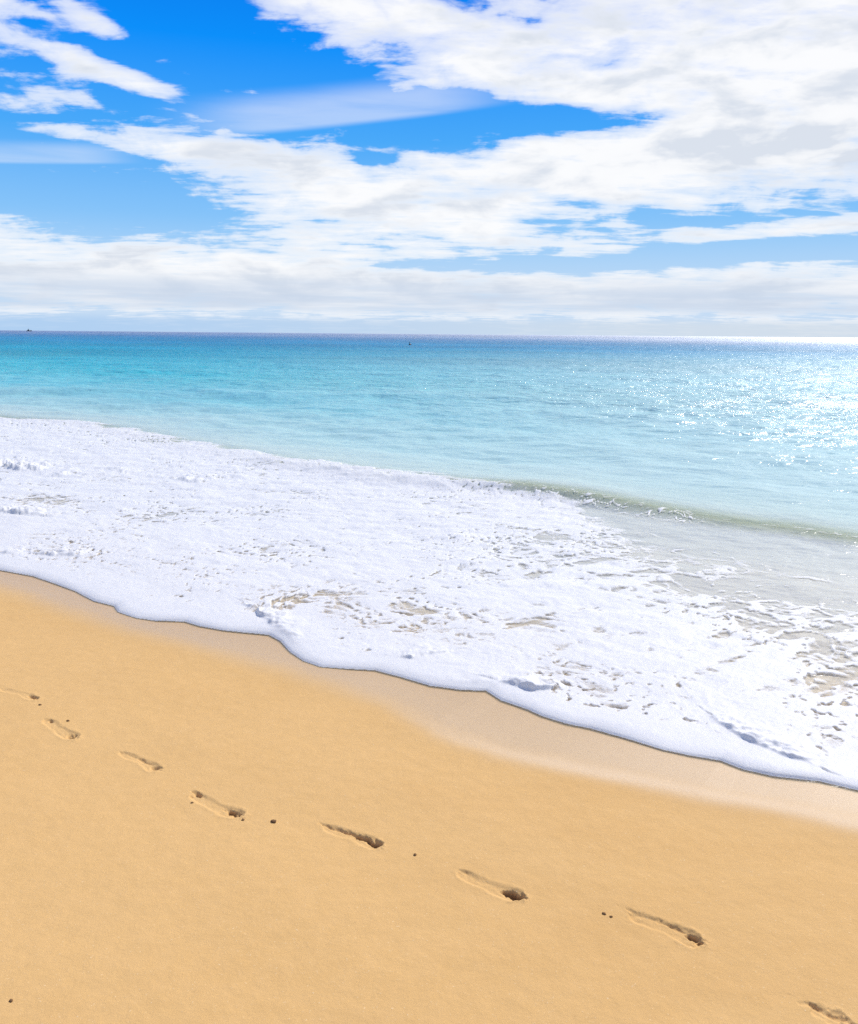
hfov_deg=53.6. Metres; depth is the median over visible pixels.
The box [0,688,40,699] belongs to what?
footprint
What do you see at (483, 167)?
sky
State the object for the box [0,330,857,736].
sea
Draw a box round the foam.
[0,417,857,789]
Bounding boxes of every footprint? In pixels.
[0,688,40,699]
[41,717,81,739]
[117,750,163,771]
[188,790,245,817]
[319,822,383,849]
[455,869,527,900]
[625,908,706,948]
[798,1001,854,1023]
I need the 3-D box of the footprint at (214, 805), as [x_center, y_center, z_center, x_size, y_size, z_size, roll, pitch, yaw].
[-0.972,1.337,3.841,0.375,0.037,0.109,8,14,32]
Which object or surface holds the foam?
on the sea
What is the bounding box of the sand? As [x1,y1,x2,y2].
[0,553,857,1023]
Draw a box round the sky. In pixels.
[0,0,857,337]
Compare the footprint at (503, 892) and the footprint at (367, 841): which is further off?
the footprint at (367, 841)
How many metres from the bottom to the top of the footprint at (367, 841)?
0.039 m
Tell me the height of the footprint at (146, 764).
0.024 m
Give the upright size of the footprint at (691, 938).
0.032 m
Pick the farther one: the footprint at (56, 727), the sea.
the sea
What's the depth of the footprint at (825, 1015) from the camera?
2.70 m

